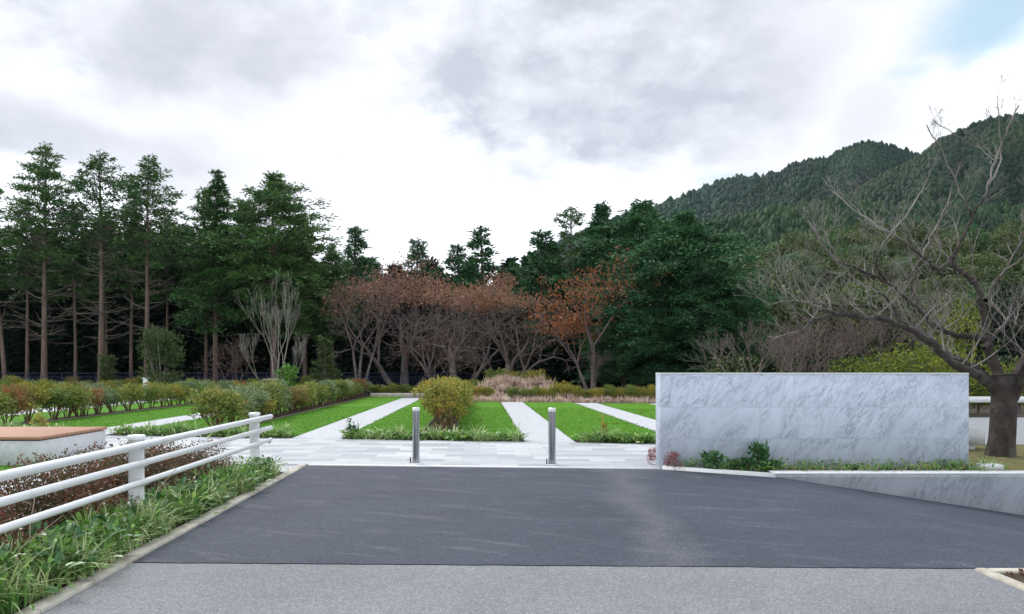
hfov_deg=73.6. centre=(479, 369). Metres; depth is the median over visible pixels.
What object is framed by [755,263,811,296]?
broadleaf tree
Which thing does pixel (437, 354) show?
brown bush
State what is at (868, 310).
broadleaf tree
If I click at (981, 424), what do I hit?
side road
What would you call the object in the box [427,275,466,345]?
forest tree
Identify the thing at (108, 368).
young conifer
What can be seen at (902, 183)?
hill forest
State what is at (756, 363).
thicket bush
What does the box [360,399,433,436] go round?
lawn
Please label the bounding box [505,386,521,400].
nandina shrub
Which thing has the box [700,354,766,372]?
thicket bush
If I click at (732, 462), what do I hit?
leafy plant
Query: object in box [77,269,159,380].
forest tree
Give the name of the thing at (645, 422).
garden path
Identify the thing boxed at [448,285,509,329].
forest tree
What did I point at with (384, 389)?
nandina shrub
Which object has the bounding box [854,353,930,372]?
podocarpus shrub
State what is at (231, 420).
nandina shrub
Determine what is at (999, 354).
broadleaf tree
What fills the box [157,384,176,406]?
nandina shrub
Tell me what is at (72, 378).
nandina shrub
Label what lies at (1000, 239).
broadleaf tree
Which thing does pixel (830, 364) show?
thicket bush
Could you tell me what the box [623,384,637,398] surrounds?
nandina shrub
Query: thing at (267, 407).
nandina shrub
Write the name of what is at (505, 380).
dry grass
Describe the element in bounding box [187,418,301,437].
lilyturf
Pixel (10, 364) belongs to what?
undergrowth bush
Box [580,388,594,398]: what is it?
nandina shrub
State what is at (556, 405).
lawn
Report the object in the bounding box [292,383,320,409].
nandina shrub
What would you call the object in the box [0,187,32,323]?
cypress tree
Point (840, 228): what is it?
broadleaf tree
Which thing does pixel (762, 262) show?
broadleaf tree
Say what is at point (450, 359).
oak tree
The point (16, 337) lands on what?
forest tree
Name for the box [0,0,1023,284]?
sky
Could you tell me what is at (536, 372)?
mound shrub
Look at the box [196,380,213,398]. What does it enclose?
nandina shrub
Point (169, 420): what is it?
garden path
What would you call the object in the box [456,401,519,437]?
lawn
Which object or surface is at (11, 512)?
azalea shrub
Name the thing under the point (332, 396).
nandina shrub
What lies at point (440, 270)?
conifer tree
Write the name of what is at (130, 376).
metal fence
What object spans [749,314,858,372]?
bare bush
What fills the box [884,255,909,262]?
broadleaf tree
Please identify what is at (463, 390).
nandina shrub
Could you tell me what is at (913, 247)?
broadleaf tree
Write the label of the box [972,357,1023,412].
podocarpus shrub
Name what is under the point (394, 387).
nandina shrub
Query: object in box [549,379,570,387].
mound shrub
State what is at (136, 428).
ground cover leaves
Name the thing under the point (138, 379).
nandina shrub
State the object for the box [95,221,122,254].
forest tree
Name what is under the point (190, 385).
nandina shrub
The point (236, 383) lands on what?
nandina shrub
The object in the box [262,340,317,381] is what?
undergrowth bush
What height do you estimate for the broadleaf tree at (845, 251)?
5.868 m
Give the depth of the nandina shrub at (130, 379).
39.64 m
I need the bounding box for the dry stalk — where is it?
[7,464,204,583]
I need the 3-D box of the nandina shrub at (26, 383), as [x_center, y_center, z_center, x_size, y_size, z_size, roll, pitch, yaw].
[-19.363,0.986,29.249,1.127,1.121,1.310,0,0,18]
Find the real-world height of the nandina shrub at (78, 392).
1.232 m
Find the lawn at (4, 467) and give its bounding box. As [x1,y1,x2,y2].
[0,464,75,470]
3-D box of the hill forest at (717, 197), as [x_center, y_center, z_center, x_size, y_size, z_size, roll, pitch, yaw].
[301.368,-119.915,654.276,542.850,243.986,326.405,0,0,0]
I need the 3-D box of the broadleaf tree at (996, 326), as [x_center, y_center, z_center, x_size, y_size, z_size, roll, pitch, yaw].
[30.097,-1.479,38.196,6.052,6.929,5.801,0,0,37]
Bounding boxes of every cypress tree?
[0,141,109,381]
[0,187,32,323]
[0,196,66,378]
[0,230,30,378]
[32,207,111,381]
[35,148,164,380]
[67,215,134,365]
[84,153,195,377]
[91,198,169,380]
[134,216,191,385]
[167,168,264,381]
[168,186,234,379]
[189,199,281,380]
[199,170,343,380]
[259,213,348,379]
[304,243,364,375]
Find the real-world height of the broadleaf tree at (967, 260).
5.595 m
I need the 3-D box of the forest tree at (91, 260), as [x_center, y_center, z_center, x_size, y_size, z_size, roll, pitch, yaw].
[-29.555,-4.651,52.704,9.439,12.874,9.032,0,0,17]
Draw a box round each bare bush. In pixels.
[680,316,847,372]
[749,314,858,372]
[766,303,913,370]
[780,308,958,372]
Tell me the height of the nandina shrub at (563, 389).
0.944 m
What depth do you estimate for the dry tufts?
9.96 m
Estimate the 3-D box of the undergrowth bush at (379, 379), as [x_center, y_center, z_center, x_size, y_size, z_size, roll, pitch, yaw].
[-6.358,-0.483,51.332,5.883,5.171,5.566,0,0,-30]
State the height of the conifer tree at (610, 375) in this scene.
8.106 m
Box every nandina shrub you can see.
[0,374,25,385]
[0,378,10,385]
[0,380,11,389]
[0,382,35,425]
[0,387,17,418]
[12,381,55,422]
[17,381,37,392]
[32,387,80,419]
[34,378,55,389]
[52,381,92,418]
[56,387,99,416]
[62,380,82,387]
[63,376,80,382]
[81,387,106,415]
[83,384,119,414]
[86,382,103,389]
[97,380,117,388]
[99,386,133,412]
[112,380,122,391]
[117,382,145,410]
[118,380,135,386]
[125,377,141,385]
[125,385,160,409]
[134,376,152,386]
[140,381,168,408]
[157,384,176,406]
[164,383,185,405]
[170,382,193,404]
[173,379,199,403]
[181,377,204,403]
[185,385,250,426]
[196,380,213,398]
[196,388,251,423]
[199,379,217,388]
[217,379,235,389]
[226,380,241,389]
[226,382,276,419]
[226,389,261,421]
[238,390,277,415]
[241,379,290,415]
[256,377,292,415]
[266,387,293,414]
[273,386,302,414]
[287,387,311,412]
[288,385,316,410]
[291,388,318,411]
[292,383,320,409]
[296,384,325,408]
[298,375,313,385]
[304,381,329,407]
[308,379,335,406]
[312,384,331,406]
[314,381,337,404]
[323,383,341,403]
[324,379,344,403]
[329,378,349,402]
[334,379,354,401]
[339,380,354,401]
[342,385,356,397]
[349,381,361,398]
[352,378,370,396]
[353,381,363,398]
[359,381,371,395]
[365,384,382,392]
[376,385,390,392]
[387,383,398,392]
[397,383,410,392]
[407,386,418,392]
[411,375,467,430]
[419,387,476,429]
[425,377,471,427]
[426,378,474,416]
[430,407,453,434]
[439,375,471,401]
[472,385,486,396]
[480,386,494,396]
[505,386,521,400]
[519,388,530,398]
[527,386,540,398]
[537,387,551,397]
[546,384,560,397]
[557,383,571,397]
[568,385,584,397]
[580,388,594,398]
[588,387,605,399]
[603,384,614,396]
[610,387,625,397]
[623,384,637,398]
[636,387,649,399]
[645,384,655,399]
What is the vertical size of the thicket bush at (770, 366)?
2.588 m
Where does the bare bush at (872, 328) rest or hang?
on the ground at (984, 413)
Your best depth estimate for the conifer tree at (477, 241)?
52.39 m
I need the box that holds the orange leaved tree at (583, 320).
[522,246,674,396]
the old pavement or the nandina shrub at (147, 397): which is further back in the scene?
the nandina shrub at (147, 397)
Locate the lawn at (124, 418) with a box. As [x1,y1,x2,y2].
[28,404,196,426]
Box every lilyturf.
[0,419,67,426]
[0,454,291,613]
[108,418,197,435]
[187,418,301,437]
[339,421,544,441]
[566,421,655,443]
[683,454,996,471]
[976,450,1012,469]
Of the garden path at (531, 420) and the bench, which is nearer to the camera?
the bench
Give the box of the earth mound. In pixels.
[482,381,589,398]
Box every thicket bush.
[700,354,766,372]
[715,355,770,372]
[755,356,790,372]
[767,356,822,372]
[782,354,848,372]
[804,354,880,372]
[886,355,971,389]
[966,353,1017,403]
[978,355,1017,372]
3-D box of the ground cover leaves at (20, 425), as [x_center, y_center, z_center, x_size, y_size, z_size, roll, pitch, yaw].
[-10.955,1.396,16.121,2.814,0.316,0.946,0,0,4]
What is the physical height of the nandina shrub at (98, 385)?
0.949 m
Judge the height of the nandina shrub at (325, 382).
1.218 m
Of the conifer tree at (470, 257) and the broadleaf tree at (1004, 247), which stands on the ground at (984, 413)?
the conifer tree at (470, 257)
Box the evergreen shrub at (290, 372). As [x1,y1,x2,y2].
[274,363,298,386]
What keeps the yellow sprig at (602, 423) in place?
on the soil bed at (431, 425)
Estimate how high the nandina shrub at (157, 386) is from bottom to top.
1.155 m
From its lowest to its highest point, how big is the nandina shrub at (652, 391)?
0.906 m
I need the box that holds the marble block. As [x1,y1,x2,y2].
[969,428,984,448]
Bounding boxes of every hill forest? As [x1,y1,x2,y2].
[527,170,775,275]
[694,196,1023,267]
[710,139,918,218]
[730,234,1023,363]
[833,112,1023,209]
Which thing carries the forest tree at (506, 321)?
on the ground at (984, 413)
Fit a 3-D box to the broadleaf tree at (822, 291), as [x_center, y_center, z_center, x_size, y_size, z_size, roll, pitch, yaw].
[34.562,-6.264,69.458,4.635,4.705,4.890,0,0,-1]
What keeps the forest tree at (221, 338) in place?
on the ground at (984, 413)
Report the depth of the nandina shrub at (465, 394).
18.12 m
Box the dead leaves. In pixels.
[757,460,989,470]
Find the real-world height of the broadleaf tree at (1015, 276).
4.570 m
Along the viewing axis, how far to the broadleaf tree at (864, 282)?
74.21 m
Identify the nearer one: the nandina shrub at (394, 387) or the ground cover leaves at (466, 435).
the ground cover leaves at (466, 435)
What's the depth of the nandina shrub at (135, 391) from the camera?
24.47 m
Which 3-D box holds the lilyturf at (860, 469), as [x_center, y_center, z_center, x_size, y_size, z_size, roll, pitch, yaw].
[5.196,1.363,9.994,4.481,0.253,1.058,0,0,0]
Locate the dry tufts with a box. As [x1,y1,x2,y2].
[775,459,1001,470]
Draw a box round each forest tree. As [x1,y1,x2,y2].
[0,242,94,380]
[0,253,36,350]
[0,253,119,381]
[6,224,58,294]
[72,228,113,382]
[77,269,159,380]
[94,233,235,380]
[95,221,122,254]
[108,222,159,304]
[169,271,278,380]
[172,224,196,246]
[226,238,316,381]
[312,306,370,383]
[346,255,378,380]
[349,276,446,386]
[357,262,447,384]
[391,286,453,385]
[408,256,444,285]
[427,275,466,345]
[442,305,514,382]
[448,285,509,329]
[485,299,553,376]
[486,256,519,286]
[542,270,604,390]
[717,263,746,280]
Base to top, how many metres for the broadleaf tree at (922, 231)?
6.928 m
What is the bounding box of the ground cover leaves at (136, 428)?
[107,424,187,435]
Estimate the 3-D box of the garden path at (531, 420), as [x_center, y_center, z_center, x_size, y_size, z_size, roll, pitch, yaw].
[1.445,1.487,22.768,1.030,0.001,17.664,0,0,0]
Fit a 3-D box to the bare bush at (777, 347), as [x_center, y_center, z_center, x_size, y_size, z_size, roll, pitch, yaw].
[11.037,-0.180,26.848,6.063,3.841,3.782,0,0,0]
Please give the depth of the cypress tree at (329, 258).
46.52 m
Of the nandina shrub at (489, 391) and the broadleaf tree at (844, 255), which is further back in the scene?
the broadleaf tree at (844, 255)
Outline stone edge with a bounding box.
[370,393,426,397]
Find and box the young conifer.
[94,353,118,383]
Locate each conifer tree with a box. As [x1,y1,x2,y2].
[313,226,393,357]
[356,260,383,385]
[402,237,438,292]
[432,266,444,278]
[435,243,478,345]
[448,225,530,340]
[459,254,480,298]
[482,228,587,358]
[504,261,532,305]
[518,254,544,308]
[525,198,732,389]
[530,206,596,295]
[534,242,572,307]
[547,199,621,390]
[572,263,656,395]
[576,233,747,386]
[583,209,790,376]
[655,267,792,372]
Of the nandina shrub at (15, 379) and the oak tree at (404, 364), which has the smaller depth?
the nandina shrub at (15, 379)
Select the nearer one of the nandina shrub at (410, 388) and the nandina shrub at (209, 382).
the nandina shrub at (209, 382)
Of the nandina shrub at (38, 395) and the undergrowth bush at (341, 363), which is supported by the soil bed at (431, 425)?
the nandina shrub at (38, 395)
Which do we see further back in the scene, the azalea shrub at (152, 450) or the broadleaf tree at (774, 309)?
the broadleaf tree at (774, 309)
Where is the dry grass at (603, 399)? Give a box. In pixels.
[472,394,655,402]
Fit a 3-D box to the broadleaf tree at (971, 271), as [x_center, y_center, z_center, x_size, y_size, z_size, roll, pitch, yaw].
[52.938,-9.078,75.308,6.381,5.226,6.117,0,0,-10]
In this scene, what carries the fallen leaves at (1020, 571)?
on the soil bed at (1018, 576)
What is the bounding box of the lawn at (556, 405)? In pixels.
[523,402,655,439]
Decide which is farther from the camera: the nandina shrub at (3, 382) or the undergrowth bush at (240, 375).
the undergrowth bush at (240, 375)
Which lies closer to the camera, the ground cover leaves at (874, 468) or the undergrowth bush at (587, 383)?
the ground cover leaves at (874, 468)
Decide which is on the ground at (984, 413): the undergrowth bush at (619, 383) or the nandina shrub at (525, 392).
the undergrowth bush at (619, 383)
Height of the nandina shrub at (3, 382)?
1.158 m
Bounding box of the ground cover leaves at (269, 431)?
[188,426,298,437]
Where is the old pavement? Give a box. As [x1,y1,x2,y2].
[41,562,1023,613]
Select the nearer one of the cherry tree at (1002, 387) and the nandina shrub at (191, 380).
the cherry tree at (1002, 387)
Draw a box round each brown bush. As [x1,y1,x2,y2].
[190,334,264,381]
[393,321,491,379]
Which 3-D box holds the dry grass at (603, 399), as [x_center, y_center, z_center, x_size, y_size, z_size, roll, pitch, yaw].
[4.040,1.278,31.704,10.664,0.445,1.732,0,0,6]
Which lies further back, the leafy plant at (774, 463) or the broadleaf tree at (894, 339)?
the broadleaf tree at (894, 339)
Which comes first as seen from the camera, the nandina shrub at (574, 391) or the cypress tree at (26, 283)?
the nandina shrub at (574, 391)
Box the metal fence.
[0,373,472,395]
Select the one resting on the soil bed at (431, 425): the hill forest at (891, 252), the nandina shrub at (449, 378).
the nandina shrub at (449, 378)
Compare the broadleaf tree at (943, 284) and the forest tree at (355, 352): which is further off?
the broadleaf tree at (943, 284)
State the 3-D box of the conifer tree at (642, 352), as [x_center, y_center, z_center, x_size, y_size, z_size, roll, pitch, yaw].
[10.283,-2.962,38.472,9.310,9.405,8.986,0,0,-16]
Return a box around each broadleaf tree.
[726,325,770,370]
[728,254,764,269]
[729,248,769,266]
[738,273,806,354]
[741,256,769,270]
[746,256,784,281]
[749,283,830,357]
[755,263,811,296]
[758,251,817,279]
[759,239,798,257]
[767,231,828,258]
[774,244,803,258]
[774,286,876,359]
[804,287,837,297]
[808,228,836,240]
[810,259,834,281]
[813,233,852,253]
[815,284,927,360]
[821,281,871,304]
[821,291,870,309]
[823,244,865,260]
[825,260,843,271]
[828,226,857,241]
[828,252,859,268]
[830,261,881,286]
[831,228,877,248]
[839,254,893,285]
[846,278,884,294]
[850,220,884,240]
[866,232,912,251]
[867,291,978,358]
[869,219,924,241]
[873,279,908,294]
[882,279,937,303]
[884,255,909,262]
[888,239,920,252]
[891,249,919,259]
[902,246,964,279]
[907,220,947,245]
[920,274,974,299]
[923,290,971,311]
[926,232,979,257]
[927,306,1019,361]
[941,226,964,237]
[941,264,988,287]
[944,228,995,252]
[946,223,988,237]
[951,253,984,270]
[956,290,997,304]
[957,252,985,270]
[957,266,1015,291]
[958,280,999,297]
[959,251,1013,277]
[961,283,1023,358]
[962,299,1011,319]
[979,228,1018,249]
[983,241,1023,259]
[992,219,1023,237]
[1005,257,1023,273]
[1006,271,1023,285]
[1009,235,1023,255]
[1013,223,1023,239]
[1017,275,1023,292]
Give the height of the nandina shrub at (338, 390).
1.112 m
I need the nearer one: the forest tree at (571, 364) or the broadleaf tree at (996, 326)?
the broadleaf tree at (996, 326)
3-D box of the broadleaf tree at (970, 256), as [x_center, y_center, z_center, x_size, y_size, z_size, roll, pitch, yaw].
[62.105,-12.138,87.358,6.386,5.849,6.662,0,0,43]
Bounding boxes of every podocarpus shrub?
[822,354,895,372]
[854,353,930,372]
[867,339,977,372]
[906,349,991,404]
[969,367,990,412]
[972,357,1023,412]
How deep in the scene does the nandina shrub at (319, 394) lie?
26.05 m
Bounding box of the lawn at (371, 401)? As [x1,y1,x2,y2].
[244,397,401,435]
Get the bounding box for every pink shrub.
[646,446,655,463]
[663,451,683,470]
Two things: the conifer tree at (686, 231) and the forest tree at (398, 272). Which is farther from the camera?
the forest tree at (398, 272)
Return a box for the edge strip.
[308,464,660,468]
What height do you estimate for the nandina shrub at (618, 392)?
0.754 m
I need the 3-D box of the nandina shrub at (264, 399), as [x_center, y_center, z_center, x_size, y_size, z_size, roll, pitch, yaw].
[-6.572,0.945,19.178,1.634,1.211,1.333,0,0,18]
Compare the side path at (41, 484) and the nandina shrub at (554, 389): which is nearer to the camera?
the side path at (41, 484)
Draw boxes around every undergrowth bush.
[0,348,33,379]
[86,345,143,379]
[175,353,218,380]
[218,339,262,381]
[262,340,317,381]
[300,348,337,381]
[312,341,373,379]
[366,331,398,389]
[423,353,469,379]
[443,335,498,379]
[512,344,566,382]
[560,367,597,390]
[596,379,620,387]
[612,377,653,388]
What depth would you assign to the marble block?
12.60 m
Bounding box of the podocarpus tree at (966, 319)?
[916,295,1000,396]
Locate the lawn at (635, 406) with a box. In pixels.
[598,403,655,419]
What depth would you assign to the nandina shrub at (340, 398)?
31.63 m
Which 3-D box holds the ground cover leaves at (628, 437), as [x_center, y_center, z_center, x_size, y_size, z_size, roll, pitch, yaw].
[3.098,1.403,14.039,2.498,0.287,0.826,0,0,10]
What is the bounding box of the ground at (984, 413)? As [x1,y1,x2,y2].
[200,385,1023,472]
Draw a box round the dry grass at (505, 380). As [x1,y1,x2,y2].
[471,373,577,398]
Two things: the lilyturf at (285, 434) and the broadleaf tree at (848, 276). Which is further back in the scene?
the broadleaf tree at (848, 276)
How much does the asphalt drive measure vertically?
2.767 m
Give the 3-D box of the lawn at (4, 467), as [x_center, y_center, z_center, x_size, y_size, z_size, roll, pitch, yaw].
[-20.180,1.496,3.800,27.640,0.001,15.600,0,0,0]
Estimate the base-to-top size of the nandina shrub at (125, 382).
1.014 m
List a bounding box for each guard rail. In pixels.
[0,412,272,533]
[969,397,1023,402]
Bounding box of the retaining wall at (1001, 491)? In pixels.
[769,471,1023,514]
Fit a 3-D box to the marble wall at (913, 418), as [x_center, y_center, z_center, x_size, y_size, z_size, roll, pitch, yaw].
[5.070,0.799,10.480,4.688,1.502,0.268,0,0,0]
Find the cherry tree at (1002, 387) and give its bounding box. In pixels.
[733,74,1023,456]
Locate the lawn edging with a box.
[16,396,459,435]
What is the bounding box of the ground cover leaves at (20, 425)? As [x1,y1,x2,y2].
[0,422,66,426]
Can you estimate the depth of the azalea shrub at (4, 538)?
4.99 m
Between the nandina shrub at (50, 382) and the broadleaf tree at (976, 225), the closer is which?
the nandina shrub at (50, 382)
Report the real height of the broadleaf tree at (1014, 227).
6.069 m
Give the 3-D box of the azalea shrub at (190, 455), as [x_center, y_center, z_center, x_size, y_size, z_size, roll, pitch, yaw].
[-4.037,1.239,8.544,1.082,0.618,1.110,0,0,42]
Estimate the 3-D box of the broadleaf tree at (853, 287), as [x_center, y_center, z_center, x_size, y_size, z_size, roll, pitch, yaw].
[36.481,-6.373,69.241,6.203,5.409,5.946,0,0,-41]
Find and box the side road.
[969,418,1023,444]
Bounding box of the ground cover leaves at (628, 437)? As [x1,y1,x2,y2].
[574,430,655,443]
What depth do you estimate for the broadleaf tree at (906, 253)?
86.83 m
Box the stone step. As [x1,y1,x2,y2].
[975,463,1003,470]
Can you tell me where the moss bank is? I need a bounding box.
[969,445,1023,470]
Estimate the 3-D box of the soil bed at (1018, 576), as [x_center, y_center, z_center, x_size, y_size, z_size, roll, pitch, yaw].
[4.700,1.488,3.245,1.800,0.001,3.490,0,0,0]
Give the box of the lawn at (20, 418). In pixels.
[0,398,196,423]
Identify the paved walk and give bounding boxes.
[90,435,658,467]
[211,465,295,471]
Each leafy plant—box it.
[699,450,729,468]
[726,457,741,469]
[733,457,759,470]
[747,440,769,471]
[759,457,784,471]
[844,463,859,470]
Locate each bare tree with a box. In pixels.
[235,271,309,381]
[316,264,414,394]
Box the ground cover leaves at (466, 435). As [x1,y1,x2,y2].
[339,427,528,440]
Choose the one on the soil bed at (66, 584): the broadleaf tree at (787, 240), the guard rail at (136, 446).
the guard rail at (136, 446)
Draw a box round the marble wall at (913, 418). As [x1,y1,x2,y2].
[655,373,968,470]
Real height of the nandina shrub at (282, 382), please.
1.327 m
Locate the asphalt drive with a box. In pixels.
[133,465,1023,567]
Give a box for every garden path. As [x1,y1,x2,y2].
[4,399,172,414]
[105,413,208,434]
[293,398,418,438]
[502,402,575,442]
[576,403,655,431]
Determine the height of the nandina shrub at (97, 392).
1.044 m
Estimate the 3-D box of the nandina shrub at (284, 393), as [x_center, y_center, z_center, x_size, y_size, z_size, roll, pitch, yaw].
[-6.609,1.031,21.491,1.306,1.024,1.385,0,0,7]
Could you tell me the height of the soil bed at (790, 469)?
0.001 m
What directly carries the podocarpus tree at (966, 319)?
on the ground at (984, 413)
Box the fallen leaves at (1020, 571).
[1005,568,1023,575]
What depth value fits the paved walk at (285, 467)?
10.42 m
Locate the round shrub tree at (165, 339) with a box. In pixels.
[135,323,185,385]
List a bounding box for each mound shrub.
[469,378,483,386]
[483,367,509,381]
[503,371,530,379]
[521,368,551,380]
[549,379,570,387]
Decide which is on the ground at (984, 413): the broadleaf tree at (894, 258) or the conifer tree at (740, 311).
the conifer tree at (740, 311)
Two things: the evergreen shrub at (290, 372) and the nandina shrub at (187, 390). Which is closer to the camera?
the nandina shrub at (187, 390)
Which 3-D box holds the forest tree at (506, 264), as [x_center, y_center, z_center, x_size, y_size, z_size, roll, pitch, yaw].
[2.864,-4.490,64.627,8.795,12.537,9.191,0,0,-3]
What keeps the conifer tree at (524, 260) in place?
on the ground at (984, 413)
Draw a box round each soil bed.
[2,397,655,443]
[11,473,280,613]
[712,468,982,470]
[1000,573,1023,582]
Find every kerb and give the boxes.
[14,464,306,613]
[662,465,774,476]
[975,568,1023,590]
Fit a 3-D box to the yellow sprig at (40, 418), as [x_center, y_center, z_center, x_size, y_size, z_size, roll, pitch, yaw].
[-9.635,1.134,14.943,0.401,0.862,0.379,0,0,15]
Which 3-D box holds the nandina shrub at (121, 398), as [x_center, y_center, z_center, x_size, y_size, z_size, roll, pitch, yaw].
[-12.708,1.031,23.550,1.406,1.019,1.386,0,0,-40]
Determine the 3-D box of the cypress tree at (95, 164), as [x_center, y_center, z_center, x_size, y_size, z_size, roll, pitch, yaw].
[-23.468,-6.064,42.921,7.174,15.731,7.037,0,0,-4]
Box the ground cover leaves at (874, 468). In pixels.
[677,457,1004,471]
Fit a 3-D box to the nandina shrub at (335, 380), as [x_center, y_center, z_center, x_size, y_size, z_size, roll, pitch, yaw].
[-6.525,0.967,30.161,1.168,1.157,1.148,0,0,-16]
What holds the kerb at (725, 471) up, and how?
on the ground at (984, 413)
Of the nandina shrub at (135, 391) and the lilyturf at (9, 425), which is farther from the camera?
the nandina shrub at (135, 391)
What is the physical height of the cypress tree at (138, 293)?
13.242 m
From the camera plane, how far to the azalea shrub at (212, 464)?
8.78 m
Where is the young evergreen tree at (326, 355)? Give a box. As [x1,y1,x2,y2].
[306,335,342,382]
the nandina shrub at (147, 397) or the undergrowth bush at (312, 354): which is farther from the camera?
the undergrowth bush at (312, 354)
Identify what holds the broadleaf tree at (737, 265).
on the hill foot
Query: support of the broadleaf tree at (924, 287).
on the hill foot
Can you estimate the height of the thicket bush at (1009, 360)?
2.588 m
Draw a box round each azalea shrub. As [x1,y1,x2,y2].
[0,448,127,530]
[0,456,88,539]
[0,477,56,543]
[0,512,48,567]
[23,482,146,535]
[39,441,158,509]
[98,438,195,496]
[105,461,201,498]
[116,445,205,485]
[146,438,232,478]
[171,453,236,482]
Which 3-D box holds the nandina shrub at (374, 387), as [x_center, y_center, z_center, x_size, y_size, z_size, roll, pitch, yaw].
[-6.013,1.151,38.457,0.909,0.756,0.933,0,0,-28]
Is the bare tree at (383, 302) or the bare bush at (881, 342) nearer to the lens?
the bare bush at (881, 342)
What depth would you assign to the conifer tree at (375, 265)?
56.77 m
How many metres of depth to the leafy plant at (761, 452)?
10.07 m
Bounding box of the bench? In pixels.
[0,427,106,464]
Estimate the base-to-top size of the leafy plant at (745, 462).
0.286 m
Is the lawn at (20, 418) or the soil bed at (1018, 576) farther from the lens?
the lawn at (20, 418)
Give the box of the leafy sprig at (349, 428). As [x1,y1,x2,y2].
[341,416,358,435]
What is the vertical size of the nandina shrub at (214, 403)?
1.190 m
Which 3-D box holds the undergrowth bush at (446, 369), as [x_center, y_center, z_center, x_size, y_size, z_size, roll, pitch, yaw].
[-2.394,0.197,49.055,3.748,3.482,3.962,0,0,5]
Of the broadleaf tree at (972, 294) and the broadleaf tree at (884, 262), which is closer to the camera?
the broadleaf tree at (972, 294)
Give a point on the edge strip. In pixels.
(487, 466)
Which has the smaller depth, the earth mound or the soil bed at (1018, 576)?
the soil bed at (1018, 576)
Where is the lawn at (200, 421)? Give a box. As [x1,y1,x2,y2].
[132,396,346,433]
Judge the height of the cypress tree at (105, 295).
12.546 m
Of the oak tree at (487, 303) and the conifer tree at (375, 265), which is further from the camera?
the conifer tree at (375, 265)
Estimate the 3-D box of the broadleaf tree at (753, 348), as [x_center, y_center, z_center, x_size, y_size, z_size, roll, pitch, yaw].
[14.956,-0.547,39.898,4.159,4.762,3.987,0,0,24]
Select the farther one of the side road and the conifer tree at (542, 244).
the conifer tree at (542, 244)
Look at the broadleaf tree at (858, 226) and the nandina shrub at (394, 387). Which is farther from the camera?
the broadleaf tree at (858, 226)
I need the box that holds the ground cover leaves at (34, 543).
[0,455,288,610]
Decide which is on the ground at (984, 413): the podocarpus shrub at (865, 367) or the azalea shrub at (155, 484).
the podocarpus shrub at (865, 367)
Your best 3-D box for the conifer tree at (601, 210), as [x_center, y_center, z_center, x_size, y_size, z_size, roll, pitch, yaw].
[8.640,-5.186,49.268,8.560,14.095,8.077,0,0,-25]
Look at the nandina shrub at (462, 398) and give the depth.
16.94 m
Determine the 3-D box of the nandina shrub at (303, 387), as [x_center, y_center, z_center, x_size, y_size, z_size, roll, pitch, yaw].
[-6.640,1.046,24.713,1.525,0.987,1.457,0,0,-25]
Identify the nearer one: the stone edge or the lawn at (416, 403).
the lawn at (416, 403)
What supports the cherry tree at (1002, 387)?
on the ground at (984, 413)
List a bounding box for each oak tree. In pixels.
[311,252,480,391]
[377,268,546,381]
[443,268,585,380]
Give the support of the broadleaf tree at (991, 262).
on the hill foot
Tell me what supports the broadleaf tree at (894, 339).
on the ground at (984, 413)
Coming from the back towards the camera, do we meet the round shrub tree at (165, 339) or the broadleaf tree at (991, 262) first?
the broadleaf tree at (991, 262)
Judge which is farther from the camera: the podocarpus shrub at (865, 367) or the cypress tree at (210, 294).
the cypress tree at (210, 294)
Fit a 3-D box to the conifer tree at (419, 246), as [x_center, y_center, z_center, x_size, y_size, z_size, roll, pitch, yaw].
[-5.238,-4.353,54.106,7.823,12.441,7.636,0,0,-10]
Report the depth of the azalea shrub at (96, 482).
6.51 m
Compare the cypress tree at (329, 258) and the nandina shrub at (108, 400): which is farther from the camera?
the cypress tree at (329, 258)
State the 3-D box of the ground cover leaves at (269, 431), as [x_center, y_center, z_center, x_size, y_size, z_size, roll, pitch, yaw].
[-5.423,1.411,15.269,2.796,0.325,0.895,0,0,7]
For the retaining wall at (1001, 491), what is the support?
on the ground at (984, 413)
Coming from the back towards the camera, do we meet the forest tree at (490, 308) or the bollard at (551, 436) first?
the forest tree at (490, 308)
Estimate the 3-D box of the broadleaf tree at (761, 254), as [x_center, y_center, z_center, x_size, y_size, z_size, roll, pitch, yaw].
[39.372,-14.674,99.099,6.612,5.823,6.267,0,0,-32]
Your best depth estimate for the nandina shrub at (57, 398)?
20.16 m
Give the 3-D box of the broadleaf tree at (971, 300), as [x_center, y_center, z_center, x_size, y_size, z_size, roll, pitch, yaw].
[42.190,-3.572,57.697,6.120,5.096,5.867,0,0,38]
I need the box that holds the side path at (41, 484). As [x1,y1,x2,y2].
[0,463,161,518]
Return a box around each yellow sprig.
[27,402,49,426]
[599,413,607,432]
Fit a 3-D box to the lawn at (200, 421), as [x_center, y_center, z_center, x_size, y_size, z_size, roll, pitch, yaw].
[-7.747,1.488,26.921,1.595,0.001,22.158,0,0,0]
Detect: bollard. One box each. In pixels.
[410,407,420,463]
[546,408,556,464]
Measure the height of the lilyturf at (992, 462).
0.323 m
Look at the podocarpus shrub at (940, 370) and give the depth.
23.12 m
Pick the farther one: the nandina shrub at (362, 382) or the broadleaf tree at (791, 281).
the broadleaf tree at (791, 281)
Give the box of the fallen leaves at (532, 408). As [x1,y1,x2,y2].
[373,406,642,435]
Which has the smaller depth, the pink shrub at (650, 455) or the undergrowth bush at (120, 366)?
the pink shrub at (650, 455)
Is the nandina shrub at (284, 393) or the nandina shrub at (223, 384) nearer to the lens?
the nandina shrub at (284, 393)
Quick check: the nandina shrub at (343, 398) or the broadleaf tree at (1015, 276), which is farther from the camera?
the broadleaf tree at (1015, 276)

